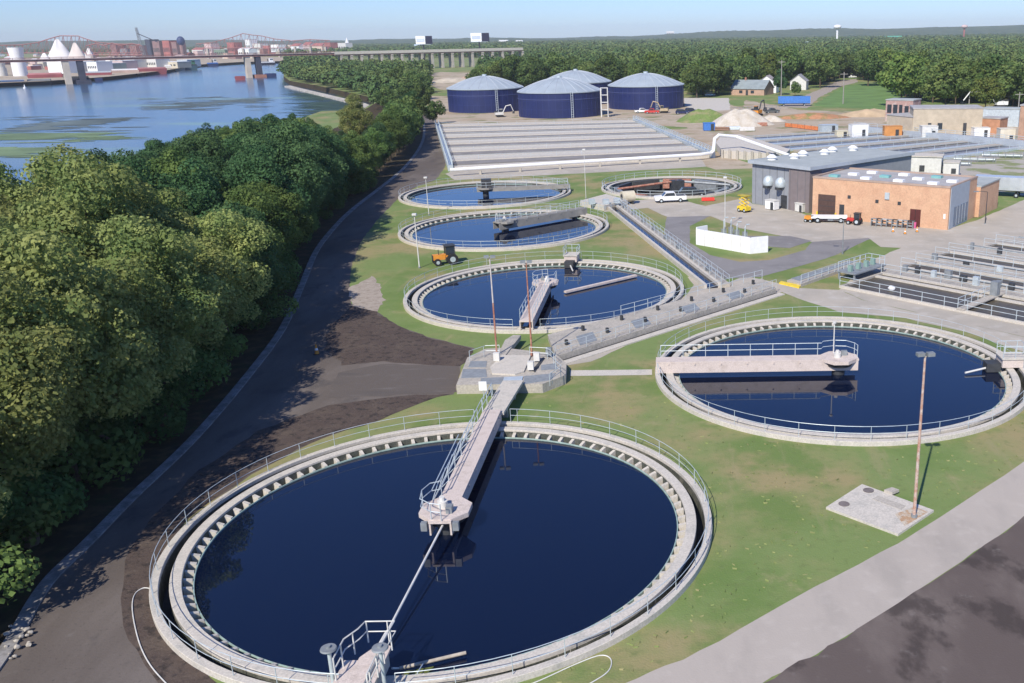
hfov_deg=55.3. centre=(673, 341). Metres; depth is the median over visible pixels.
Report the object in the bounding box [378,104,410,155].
riverside tree
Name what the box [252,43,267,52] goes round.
town block
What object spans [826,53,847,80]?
woodland tree
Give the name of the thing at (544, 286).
tank bridge
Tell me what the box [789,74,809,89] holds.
house
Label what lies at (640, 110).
pickup truck
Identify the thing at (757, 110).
excavator
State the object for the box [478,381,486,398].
sign board
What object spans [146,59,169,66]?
harbour shed
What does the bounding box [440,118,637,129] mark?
covered bed
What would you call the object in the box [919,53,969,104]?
landmark tree
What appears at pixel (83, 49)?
truss bridge
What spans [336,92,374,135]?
riverside tree
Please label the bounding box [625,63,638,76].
woodland tree
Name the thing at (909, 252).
aeration apron
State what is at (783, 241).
asphalt bay
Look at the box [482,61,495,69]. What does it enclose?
woodland tree
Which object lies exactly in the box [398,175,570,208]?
clarifier tank
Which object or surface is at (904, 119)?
block building
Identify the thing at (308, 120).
riverside tree
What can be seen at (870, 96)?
grass field
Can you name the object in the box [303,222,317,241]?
shrub
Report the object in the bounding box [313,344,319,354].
traffic cone
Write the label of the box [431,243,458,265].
tractor
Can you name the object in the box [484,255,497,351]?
light pole
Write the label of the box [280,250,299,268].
shrub
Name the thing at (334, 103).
weed mat
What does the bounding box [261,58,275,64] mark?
tugboat
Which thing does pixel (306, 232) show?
shrub
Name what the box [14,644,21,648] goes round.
rubble stone
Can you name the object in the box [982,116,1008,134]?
brick shed
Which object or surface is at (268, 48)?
town block
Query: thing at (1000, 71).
woodland tree
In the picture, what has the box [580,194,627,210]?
valve chamber
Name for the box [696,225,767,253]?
screen wall
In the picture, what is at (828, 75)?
woodland tree
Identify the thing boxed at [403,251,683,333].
clarifier tank
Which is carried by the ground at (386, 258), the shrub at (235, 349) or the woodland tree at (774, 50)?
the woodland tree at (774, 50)
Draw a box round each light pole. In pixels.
[412,213,420,267]
[424,177,429,214]
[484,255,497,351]
[520,260,532,356]
[582,149,586,198]
[828,219,843,253]
[911,351,935,518]
[973,191,987,223]
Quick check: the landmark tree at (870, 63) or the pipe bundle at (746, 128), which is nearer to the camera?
the pipe bundle at (746, 128)
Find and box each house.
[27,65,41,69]
[37,62,46,66]
[193,51,203,54]
[259,49,267,53]
[730,77,774,94]
[761,75,778,92]
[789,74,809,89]
[911,153,944,172]
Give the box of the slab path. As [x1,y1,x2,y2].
[570,369,651,375]
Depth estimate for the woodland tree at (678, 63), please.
495.69 m
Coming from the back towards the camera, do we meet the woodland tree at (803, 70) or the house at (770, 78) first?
the woodland tree at (803, 70)
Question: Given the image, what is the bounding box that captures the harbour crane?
[135,27,156,56]
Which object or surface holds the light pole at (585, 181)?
on the ground at (386, 258)
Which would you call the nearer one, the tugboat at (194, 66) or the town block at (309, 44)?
the tugboat at (194, 66)
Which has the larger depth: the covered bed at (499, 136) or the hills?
the hills
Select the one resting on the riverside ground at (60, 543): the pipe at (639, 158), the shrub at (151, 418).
the shrub at (151, 418)
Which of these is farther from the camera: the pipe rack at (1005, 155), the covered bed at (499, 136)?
the covered bed at (499, 136)
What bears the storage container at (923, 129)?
on the construction yard at (696, 131)
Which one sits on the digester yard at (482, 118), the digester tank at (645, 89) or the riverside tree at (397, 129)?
the digester tank at (645, 89)
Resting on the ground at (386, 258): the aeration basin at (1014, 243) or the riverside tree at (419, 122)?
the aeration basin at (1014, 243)
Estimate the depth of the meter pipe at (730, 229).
135.67 m
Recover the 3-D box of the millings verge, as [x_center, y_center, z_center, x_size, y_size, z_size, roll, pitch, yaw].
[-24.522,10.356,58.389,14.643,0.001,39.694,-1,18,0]
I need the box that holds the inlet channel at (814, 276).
[787,256,861,286]
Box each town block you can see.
[110,44,125,53]
[119,48,129,53]
[129,45,147,56]
[144,39,158,56]
[152,41,163,55]
[162,40,176,54]
[171,42,186,55]
[192,47,204,53]
[204,43,219,53]
[213,49,227,54]
[226,42,242,54]
[238,47,256,54]
[245,39,256,46]
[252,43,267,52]
[262,45,270,53]
[270,44,285,51]
[291,43,302,50]
[303,42,313,50]
[312,43,324,49]
[324,42,337,48]
[338,43,352,48]
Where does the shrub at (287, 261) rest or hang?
on the riverside ground at (60, 543)
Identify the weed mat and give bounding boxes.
[0,116,149,131]
[0,132,145,142]
[0,147,88,156]
[136,96,270,110]
[283,92,345,110]
[285,93,347,118]
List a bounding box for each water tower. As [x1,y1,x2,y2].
[834,25,840,38]
[961,25,967,36]
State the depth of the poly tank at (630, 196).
161.94 m
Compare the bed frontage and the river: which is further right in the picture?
the bed frontage
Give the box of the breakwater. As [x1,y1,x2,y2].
[284,86,368,107]
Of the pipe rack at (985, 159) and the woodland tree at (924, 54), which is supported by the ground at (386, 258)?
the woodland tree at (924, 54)
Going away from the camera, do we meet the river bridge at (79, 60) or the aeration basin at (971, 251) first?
the aeration basin at (971, 251)
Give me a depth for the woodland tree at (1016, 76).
344.98 m
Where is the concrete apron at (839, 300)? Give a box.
[567,277,1023,364]
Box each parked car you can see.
[675,109,688,113]
[679,187,704,195]
[685,108,695,111]
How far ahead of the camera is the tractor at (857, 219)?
142.04 m
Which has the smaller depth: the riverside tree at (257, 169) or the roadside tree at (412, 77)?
the riverside tree at (257, 169)
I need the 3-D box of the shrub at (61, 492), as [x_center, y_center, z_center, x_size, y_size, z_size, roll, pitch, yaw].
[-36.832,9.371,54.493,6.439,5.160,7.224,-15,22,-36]
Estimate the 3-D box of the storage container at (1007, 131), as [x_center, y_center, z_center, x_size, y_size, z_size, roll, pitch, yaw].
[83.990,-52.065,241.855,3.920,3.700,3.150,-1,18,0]
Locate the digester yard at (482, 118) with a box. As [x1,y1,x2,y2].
[430,96,741,123]
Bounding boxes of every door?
[781,195,786,208]
[818,194,835,214]
[839,204,843,214]
[909,209,920,226]
[962,123,966,134]
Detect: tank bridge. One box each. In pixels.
[379,398,501,642]
[476,178,569,195]
[493,200,586,230]
[519,269,636,329]
[656,321,858,374]
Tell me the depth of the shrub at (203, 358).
76.67 m
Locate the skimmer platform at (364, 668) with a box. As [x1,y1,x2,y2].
[332,620,395,682]
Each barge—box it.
[0,79,24,85]
[27,72,62,77]
[27,79,51,84]
[72,76,89,82]
[86,71,111,75]
[95,78,102,81]
[111,68,138,75]
[138,67,166,74]
[164,65,184,70]
[235,76,245,79]
[265,73,276,76]
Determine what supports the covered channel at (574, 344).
on the concrete apron at (839, 300)
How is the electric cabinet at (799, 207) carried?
on the pale yard at (787, 222)
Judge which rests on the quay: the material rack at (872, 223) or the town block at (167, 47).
the town block at (167, 47)
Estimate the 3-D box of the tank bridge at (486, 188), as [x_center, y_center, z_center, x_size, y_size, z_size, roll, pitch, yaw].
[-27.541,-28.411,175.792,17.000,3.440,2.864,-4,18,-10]
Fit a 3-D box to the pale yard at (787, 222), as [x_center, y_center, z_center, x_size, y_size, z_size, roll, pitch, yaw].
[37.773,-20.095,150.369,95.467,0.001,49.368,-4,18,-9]
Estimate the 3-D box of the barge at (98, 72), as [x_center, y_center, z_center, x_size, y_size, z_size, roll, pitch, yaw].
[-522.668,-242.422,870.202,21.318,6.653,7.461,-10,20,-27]
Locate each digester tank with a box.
[446,74,523,112]
[517,76,601,118]
[547,69,610,103]
[608,71,683,109]
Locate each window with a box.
[887,104,891,112]
[893,105,897,112]
[904,106,908,112]
[919,165,924,171]
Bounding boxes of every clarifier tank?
[149,409,711,682]
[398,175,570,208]
[398,203,608,251]
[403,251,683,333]
[601,171,741,198]
[655,306,1023,445]
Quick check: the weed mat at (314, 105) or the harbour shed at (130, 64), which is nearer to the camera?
the weed mat at (314, 105)
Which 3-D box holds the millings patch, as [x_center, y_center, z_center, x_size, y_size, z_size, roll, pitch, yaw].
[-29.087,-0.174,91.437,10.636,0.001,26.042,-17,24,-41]
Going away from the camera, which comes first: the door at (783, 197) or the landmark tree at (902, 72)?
the door at (783, 197)
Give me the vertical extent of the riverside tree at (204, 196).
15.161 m
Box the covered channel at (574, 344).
[548,270,784,363]
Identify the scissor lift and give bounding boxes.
[737,194,750,212]
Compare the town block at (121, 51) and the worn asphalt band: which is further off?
the town block at (121, 51)
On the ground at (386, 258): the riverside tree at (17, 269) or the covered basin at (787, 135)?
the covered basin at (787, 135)
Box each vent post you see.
[320,643,336,682]
[371,642,388,682]
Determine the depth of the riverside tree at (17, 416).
51.25 m
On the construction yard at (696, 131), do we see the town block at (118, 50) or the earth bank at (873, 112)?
the earth bank at (873, 112)
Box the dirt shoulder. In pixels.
[348,276,385,310]
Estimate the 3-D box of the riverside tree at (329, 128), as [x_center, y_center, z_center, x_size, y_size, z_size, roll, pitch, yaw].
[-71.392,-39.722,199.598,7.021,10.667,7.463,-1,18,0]
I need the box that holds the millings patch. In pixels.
[324,305,472,365]
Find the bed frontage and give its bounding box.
[446,159,705,179]
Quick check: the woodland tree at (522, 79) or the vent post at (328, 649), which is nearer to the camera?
the vent post at (328, 649)
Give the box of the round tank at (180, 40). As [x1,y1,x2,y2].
[176,36,184,53]
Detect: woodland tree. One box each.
[373,85,400,105]
[397,82,414,96]
[421,61,430,71]
[421,73,432,84]
[464,69,481,78]
[471,66,488,75]
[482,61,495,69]
[485,58,510,80]
[488,65,512,80]
[498,54,529,83]
[515,61,536,84]
[527,56,539,83]
[529,60,550,82]
[543,51,571,77]
[561,56,578,66]
[568,58,581,70]
[577,60,599,74]
[592,56,615,76]
[595,53,625,81]
[622,63,629,74]
[624,58,639,74]
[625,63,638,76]
[637,55,656,73]
[640,51,666,70]
[648,59,674,77]
[665,56,686,80]
[681,68,699,88]
[684,63,703,88]
[686,58,706,94]
[698,54,733,94]
[713,56,736,94]
[727,55,738,62]
[735,53,754,64]
[738,47,757,61]
[754,58,768,78]
[755,52,778,79]
[763,47,782,75]
[768,58,786,76]
[770,46,804,79]
[787,58,802,77]
[796,57,811,79]
[817,60,832,84]
[825,57,840,81]
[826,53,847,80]
[838,53,848,77]
[841,51,856,77]
[854,48,879,75]
[854,50,866,79]
[877,46,894,68]
[900,55,929,97]
[915,56,931,97]
[917,50,937,97]
[919,62,948,102]
[940,52,965,100]
[947,70,974,104]
[957,59,989,102]
[973,53,1011,77]
[993,59,1019,102]
[998,62,1023,106]
[1006,65,1023,100]
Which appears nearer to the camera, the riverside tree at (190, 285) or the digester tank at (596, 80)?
the riverside tree at (190, 285)
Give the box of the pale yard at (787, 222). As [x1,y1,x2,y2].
[604,198,1023,247]
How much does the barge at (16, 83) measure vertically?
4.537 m
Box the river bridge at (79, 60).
[0,48,523,83]
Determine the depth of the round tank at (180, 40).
1726.64 m
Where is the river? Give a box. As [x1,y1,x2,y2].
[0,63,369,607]
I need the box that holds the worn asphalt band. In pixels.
[328,364,459,397]
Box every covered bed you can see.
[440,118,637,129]
[442,122,650,134]
[444,127,662,140]
[446,132,675,148]
[449,138,691,156]
[452,145,709,167]
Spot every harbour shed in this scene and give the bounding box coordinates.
[47,61,77,72]
[83,61,91,71]
[86,61,112,70]
[112,60,138,68]
[112,63,126,68]
[137,59,147,67]
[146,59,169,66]
[168,61,191,67]
[177,59,200,66]
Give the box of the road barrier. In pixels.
[702,197,713,200]
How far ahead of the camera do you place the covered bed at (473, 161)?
222.07 m
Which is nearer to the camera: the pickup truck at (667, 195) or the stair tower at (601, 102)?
the pickup truck at (667, 195)
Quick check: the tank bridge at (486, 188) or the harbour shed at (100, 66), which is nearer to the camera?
the tank bridge at (486, 188)
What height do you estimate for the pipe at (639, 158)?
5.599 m
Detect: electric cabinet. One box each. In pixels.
[765,199,779,209]
[795,202,804,212]
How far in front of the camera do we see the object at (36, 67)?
1083.50 m
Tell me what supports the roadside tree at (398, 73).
on the ground at (386, 258)
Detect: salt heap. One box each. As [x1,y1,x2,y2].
[40,53,49,58]
[48,39,69,58]
[68,43,84,57]
[85,48,97,60]
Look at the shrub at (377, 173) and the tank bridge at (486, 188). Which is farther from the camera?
the shrub at (377, 173)
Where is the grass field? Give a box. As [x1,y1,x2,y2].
[812,83,904,109]
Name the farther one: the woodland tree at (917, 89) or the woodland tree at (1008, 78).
the woodland tree at (917, 89)
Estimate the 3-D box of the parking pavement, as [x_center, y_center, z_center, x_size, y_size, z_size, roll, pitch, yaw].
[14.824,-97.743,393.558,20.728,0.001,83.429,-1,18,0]
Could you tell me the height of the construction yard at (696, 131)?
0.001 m
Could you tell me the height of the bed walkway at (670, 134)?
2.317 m
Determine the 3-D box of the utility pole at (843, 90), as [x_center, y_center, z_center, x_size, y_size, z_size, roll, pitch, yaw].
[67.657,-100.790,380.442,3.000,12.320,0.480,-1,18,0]
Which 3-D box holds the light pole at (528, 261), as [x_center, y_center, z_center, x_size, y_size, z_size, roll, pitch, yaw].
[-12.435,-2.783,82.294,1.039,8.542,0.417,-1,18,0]
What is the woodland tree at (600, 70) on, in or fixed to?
on the ground at (386, 258)
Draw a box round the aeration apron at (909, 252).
[840,232,1023,336]
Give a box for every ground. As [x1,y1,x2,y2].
[0,52,1023,682]
[0,103,422,644]
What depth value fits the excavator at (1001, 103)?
349.19 m
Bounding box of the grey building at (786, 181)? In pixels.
[748,145,914,212]
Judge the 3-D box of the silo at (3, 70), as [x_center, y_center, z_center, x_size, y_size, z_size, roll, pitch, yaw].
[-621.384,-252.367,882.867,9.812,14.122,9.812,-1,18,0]
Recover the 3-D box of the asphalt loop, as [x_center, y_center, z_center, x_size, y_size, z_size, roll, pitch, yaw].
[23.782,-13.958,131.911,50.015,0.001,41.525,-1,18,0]
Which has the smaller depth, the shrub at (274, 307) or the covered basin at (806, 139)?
the shrub at (274, 307)
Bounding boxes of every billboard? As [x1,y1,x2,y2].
[415,36,432,59]
[470,33,488,47]
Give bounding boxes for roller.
[804,215,814,222]
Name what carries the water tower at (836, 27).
on the ground at (386, 258)
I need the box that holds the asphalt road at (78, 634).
[0,114,473,682]
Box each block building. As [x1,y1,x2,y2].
[886,112,913,130]
[909,105,983,134]
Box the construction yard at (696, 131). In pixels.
[650,100,1023,169]
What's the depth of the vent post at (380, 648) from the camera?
40.97 m
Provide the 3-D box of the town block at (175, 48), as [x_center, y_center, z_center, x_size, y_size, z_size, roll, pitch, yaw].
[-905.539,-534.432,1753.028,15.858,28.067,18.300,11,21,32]
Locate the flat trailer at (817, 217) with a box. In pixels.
[811,214,846,222]
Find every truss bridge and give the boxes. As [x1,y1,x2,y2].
[0,35,139,52]
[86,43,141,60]
[196,33,289,58]
[290,39,329,52]
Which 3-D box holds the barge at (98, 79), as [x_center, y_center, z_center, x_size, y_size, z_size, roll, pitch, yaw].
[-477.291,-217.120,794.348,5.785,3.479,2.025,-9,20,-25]
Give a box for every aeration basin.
[839,263,1023,324]
[900,253,1023,287]
[935,242,1023,269]
[984,234,1023,251]
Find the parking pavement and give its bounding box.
[684,98,729,110]
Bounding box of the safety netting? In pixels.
[785,123,817,129]
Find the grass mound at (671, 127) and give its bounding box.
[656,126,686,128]
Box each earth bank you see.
[778,113,849,118]
[839,108,885,116]
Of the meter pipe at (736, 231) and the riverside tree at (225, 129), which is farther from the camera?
the riverside tree at (225, 129)
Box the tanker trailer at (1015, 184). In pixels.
[976,174,1023,197]
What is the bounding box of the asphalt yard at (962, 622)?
[765,516,1023,682]
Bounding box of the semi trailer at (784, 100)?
[776,96,810,105]
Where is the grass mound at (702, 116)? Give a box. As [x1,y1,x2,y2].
[676,109,722,122]
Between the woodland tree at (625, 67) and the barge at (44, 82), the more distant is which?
the barge at (44, 82)
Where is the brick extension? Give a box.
[974,177,1000,216]
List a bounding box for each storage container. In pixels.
[703,122,714,130]
[818,124,838,131]
[835,130,847,136]
[848,123,868,136]
[882,125,902,135]
[919,125,937,136]
[971,127,989,136]
[996,127,1015,138]
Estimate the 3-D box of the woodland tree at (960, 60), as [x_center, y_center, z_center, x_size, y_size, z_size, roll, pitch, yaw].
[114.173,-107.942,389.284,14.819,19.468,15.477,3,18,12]
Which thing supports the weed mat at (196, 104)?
on the river
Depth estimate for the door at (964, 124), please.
256.61 m
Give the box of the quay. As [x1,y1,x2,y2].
[0,57,282,82]
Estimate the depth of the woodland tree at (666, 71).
497.91 m
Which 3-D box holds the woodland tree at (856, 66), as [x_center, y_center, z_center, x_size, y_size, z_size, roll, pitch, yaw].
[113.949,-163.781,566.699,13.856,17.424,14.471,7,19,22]
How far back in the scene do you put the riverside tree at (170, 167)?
110.98 m
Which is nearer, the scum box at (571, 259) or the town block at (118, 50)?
the scum box at (571, 259)
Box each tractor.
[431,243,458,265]
[846,212,862,224]
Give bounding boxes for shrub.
[0,463,89,548]
[0,491,61,552]
[0,526,8,545]
[0,541,41,603]
[4,402,145,488]
[9,458,59,475]
[14,406,137,479]
[20,476,84,522]
[122,384,189,444]
[141,344,231,393]
[147,372,208,417]
[196,334,247,380]
[201,331,235,341]
[235,291,298,329]
[268,266,300,294]
[277,250,302,275]
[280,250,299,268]
[289,224,313,250]
[296,225,313,243]
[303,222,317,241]
[308,213,318,222]
[322,188,347,210]
[359,169,375,192]
[362,174,377,188]
[372,168,379,176]
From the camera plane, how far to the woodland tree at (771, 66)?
508.17 m
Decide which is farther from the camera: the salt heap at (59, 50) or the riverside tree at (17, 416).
the salt heap at (59, 50)
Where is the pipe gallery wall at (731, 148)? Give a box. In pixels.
[716,134,789,159]
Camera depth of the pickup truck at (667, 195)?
163.18 m
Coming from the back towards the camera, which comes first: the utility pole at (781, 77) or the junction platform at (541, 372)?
the utility pole at (781, 77)
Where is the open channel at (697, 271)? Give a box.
[608,197,729,288]
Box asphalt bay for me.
[747,236,810,247]
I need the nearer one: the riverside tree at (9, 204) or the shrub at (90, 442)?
the shrub at (90, 442)
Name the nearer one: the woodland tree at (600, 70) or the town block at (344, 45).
the woodland tree at (600, 70)
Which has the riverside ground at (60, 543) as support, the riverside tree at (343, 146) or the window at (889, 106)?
the riverside tree at (343, 146)
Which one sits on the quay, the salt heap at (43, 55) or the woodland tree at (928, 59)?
the salt heap at (43, 55)
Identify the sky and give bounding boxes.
[0,0,1023,41]
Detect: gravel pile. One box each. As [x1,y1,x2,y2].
[432,78,464,82]
[713,109,774,126]
[764,115,784,121]
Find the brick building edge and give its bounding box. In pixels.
[1018,104,1023,139]
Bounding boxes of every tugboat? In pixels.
[185,60,196,69]
[207,59,218,65]
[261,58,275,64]
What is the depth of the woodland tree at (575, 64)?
516.89 m
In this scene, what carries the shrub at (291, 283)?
on the riverside ground at (60, 543)
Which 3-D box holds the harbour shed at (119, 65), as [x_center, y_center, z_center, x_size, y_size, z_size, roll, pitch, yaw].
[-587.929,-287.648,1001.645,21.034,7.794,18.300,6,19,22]
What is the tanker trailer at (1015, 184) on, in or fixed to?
on the ground at (386, 258)
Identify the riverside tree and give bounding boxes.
[0,161,55,231]
[0,193,16,214]
[0,207,56,287]
[0,215,43,291]
[0,223,162,491]
[0,245,50,294]
[0,270,87,541]
[0,475,12,517]
[4,161,118,238]
[12,149,182,289]
[18,180,42,195]
[24,250,197,420]
[31,143,113,210]
[60,164,201,256]
[79,214,235,407]
[83,148,111,165]
[107,148,163,174]
[113,156,180,202]
[128,149,158,164]
[135,187,201,233]
[139,138,174,156]
[139,236,245,350]
[141,146,225,201]
[149,144,186,158]
[154,193,201,232]
[156,158,225,220]
[162,129,236,176]
[180,208,275,348]
[181,157,236,195]
[183,130,201,138]
[184,151,234,183]
[193,122,218,138]
[196,185,286,281]
[202,200,289,329]
[209,181,300,256]
[214,125,231,135]
[221,125,245,139]
[221,131,260,158]
[221,143,311,244]
[224,118,274,152]
[224,132,327,213]
[239,180,314,245]
[245,116,259,122]
[248,114,282,130]
[257,117,333,222]
[287,113,296,118]
[292,127,348,219]
[294,117,316,129]
[295,124,349,207]
[295,139,340,212]
[302,116,324,128]
[317,127,361,190]
[324,125,339,137]
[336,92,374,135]
[341,138,369,195]
[344,130,377,174]
[358,135,381,166]
[362,122,396,171]
[362,127,388,168]
[371,113,410,160]
[377,102,420,147]
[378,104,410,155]
[381,103,415,152]
[383,129,397,166]
[388,99,420,144]
[395,95,424,124]
[400,90,420,106]
[405,95,427,116]
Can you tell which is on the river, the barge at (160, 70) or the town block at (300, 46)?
the barge at (160, 70)
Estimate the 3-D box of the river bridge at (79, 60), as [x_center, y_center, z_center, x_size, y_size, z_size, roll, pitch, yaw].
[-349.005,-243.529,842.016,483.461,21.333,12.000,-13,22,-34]
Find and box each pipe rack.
[943,159,971,166]
[954,155,995,162]
[982,151,1023,158]
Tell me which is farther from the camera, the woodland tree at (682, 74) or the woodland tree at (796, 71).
the woodland tree at (796, 71)
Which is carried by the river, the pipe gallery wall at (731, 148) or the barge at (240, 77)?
the barge at (240, 77)
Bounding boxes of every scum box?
[563,244,579,270]
[965,340,1023,373]
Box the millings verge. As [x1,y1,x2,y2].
[121,393,452,682]
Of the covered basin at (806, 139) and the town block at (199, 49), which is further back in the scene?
the town block at (199, 49)
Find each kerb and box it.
[0,117,424,669]
[779,281,800,287]
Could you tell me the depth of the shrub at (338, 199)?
160.59 m
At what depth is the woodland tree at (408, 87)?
408.29 m
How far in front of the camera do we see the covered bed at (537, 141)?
255.95 m
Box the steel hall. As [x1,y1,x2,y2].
[983,106,1020,126]
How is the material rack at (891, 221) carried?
on the pale yard at (787, 222)
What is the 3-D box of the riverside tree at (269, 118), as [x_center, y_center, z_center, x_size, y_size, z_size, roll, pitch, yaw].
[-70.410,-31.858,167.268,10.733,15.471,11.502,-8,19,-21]
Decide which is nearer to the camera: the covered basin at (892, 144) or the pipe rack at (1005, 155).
the pipe rack at (1005, 155)
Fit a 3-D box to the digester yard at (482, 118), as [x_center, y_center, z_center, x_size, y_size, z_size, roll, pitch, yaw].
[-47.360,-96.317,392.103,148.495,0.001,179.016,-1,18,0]
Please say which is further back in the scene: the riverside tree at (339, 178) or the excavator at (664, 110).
the excavator at (664, 110)
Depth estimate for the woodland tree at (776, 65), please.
513.28 m
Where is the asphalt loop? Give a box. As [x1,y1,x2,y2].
[665,216,868,278]
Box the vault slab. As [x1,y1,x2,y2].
[826,484,933,535]
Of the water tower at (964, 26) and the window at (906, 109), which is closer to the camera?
the window at (906, 109)
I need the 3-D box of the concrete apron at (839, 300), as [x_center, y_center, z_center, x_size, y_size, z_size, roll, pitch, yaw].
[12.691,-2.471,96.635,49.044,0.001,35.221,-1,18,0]
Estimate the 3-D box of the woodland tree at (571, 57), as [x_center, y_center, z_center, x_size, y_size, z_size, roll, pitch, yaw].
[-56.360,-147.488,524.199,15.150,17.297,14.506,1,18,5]
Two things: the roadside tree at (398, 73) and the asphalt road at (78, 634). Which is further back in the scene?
the roadside tree at (398, 73)
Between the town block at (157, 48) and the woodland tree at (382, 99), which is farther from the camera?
the town block at (157, 48)
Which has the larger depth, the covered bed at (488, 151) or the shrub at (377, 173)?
the covered bed at (488, 151)
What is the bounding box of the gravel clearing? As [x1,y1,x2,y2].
[430,72,468,89]
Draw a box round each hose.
[132,587,165,682]
[533,655,611,682]
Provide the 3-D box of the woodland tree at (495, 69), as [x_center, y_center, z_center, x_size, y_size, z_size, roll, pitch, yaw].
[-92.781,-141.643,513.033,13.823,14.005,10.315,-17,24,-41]
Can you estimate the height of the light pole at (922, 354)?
10.204 m
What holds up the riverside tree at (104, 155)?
on the riverside ground at (60, 543)
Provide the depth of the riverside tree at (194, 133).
202.32 m
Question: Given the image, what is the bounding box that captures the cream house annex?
[943,160,960,174]
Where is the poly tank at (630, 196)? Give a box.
[620,190,635,203]
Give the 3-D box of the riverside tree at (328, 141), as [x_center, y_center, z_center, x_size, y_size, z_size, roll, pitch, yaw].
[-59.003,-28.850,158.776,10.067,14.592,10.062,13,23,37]
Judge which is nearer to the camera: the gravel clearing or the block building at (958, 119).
the block building at (958, 119)
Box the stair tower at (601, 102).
[600,87,608,116]
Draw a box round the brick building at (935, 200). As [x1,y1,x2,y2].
[812,167,977,229]
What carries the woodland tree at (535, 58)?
on the ground at (386, 258)
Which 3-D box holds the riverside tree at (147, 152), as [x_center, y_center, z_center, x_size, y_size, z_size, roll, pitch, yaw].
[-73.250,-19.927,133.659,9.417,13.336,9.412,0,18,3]
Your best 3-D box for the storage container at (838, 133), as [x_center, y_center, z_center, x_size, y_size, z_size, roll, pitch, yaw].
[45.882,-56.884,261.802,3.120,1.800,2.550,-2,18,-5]
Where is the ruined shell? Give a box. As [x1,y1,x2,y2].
[885,98,921,120]
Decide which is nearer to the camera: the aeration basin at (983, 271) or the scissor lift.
the aeration basin at (983, 271)
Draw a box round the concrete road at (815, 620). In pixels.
[627,462,1023,682]
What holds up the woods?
on the ground at (386, 258)
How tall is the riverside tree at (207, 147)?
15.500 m
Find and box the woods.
[0,33,1023,103]
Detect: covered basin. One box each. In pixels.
[748,128,872,139]
[761,132,883,144]
[777,133,929,150]
[793,136,959,151]
[881,139,992,152]
[918,142,1023,159]
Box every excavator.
[494,104,514,116]
[650,101,668,112]
[751,100,766,115]
[960,91,1008,106]
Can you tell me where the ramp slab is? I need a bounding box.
[481,380,523,417]
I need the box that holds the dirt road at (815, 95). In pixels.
[779,79,857,107]
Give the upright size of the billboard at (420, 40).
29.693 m
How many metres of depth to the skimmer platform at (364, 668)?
41.75 m
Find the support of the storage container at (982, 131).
on the construction yard at (696, 131)
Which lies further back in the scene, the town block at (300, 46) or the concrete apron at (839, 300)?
the town block at (300, 46)
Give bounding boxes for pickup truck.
[634,108,645,112]
[644,108,659,113]
[653,191,685,202]
[764,108,779,112]
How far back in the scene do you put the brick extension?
149.07 m
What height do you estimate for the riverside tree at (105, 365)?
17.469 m
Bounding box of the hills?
[0,25,1023,52]
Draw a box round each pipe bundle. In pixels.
[715,127,729,130]
[725,126,739,129]
[739,127,754,130]
[758,122,766,125]
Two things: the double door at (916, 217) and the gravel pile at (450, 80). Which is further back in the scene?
the gravel pile at (450, 80)
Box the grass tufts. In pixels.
[522,400,1022,682]
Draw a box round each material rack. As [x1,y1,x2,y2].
[870,218,876,225]
[876,218,882,225]
[881,218,886,226]
[887,219,893,227]
[892,219,898,227]
[897,219,903,227]
[908,220,913,228]
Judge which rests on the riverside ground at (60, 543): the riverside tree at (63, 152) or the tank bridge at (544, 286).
the riverside tree at (63, 152)
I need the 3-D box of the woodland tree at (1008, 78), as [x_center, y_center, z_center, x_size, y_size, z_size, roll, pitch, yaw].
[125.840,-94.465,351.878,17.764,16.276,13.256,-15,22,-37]
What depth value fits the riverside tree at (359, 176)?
173.48 m
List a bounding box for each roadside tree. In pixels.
[385,66,403,79]
[402,69,423,85]
[412,81,433,104]
[425,100,445,120]
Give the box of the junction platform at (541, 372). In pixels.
[456,335,566,393]
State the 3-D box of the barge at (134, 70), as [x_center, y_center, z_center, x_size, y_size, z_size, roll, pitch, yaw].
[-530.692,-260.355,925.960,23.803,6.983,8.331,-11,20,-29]
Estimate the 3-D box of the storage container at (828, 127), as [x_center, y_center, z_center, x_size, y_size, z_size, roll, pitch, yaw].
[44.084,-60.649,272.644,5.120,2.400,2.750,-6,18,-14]
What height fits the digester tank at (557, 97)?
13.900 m
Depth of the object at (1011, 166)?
200.33 m
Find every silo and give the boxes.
[0,63,7,75]
[7,47,27,75]
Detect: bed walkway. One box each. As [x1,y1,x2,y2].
[435,120,452,170]
[633,115,714,157]
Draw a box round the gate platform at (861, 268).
[837,253,885,280]
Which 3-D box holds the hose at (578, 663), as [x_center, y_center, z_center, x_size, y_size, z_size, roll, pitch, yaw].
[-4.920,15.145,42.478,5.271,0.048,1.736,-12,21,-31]
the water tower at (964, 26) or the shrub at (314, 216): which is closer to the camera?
the shrub at (314, 216)
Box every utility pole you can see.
[781,60,781,95]
[842,72,844,103]
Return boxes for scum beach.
[391,651,465,674]
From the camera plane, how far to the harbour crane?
1584.51 m
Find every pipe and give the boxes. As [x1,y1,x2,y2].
[450,133,788,173]
[721,217,727,232]
[728,217,734,233]
[734,221,740,234]
[742,224,749,236]
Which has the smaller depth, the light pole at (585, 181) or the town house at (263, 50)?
the light pole at (585, 181)
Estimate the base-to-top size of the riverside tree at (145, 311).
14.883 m
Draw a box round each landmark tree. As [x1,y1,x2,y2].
[682,66,711,97]
[698,56,727,95]
[733,56,760,79]
[773,69,787,94]
[790,81,801,92]
[804,51,838,87]
[854,49,884,85]
[875,51,925,97]
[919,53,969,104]
[969,76,1005,106]
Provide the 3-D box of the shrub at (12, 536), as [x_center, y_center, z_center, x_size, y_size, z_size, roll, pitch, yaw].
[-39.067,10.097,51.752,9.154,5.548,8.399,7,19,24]

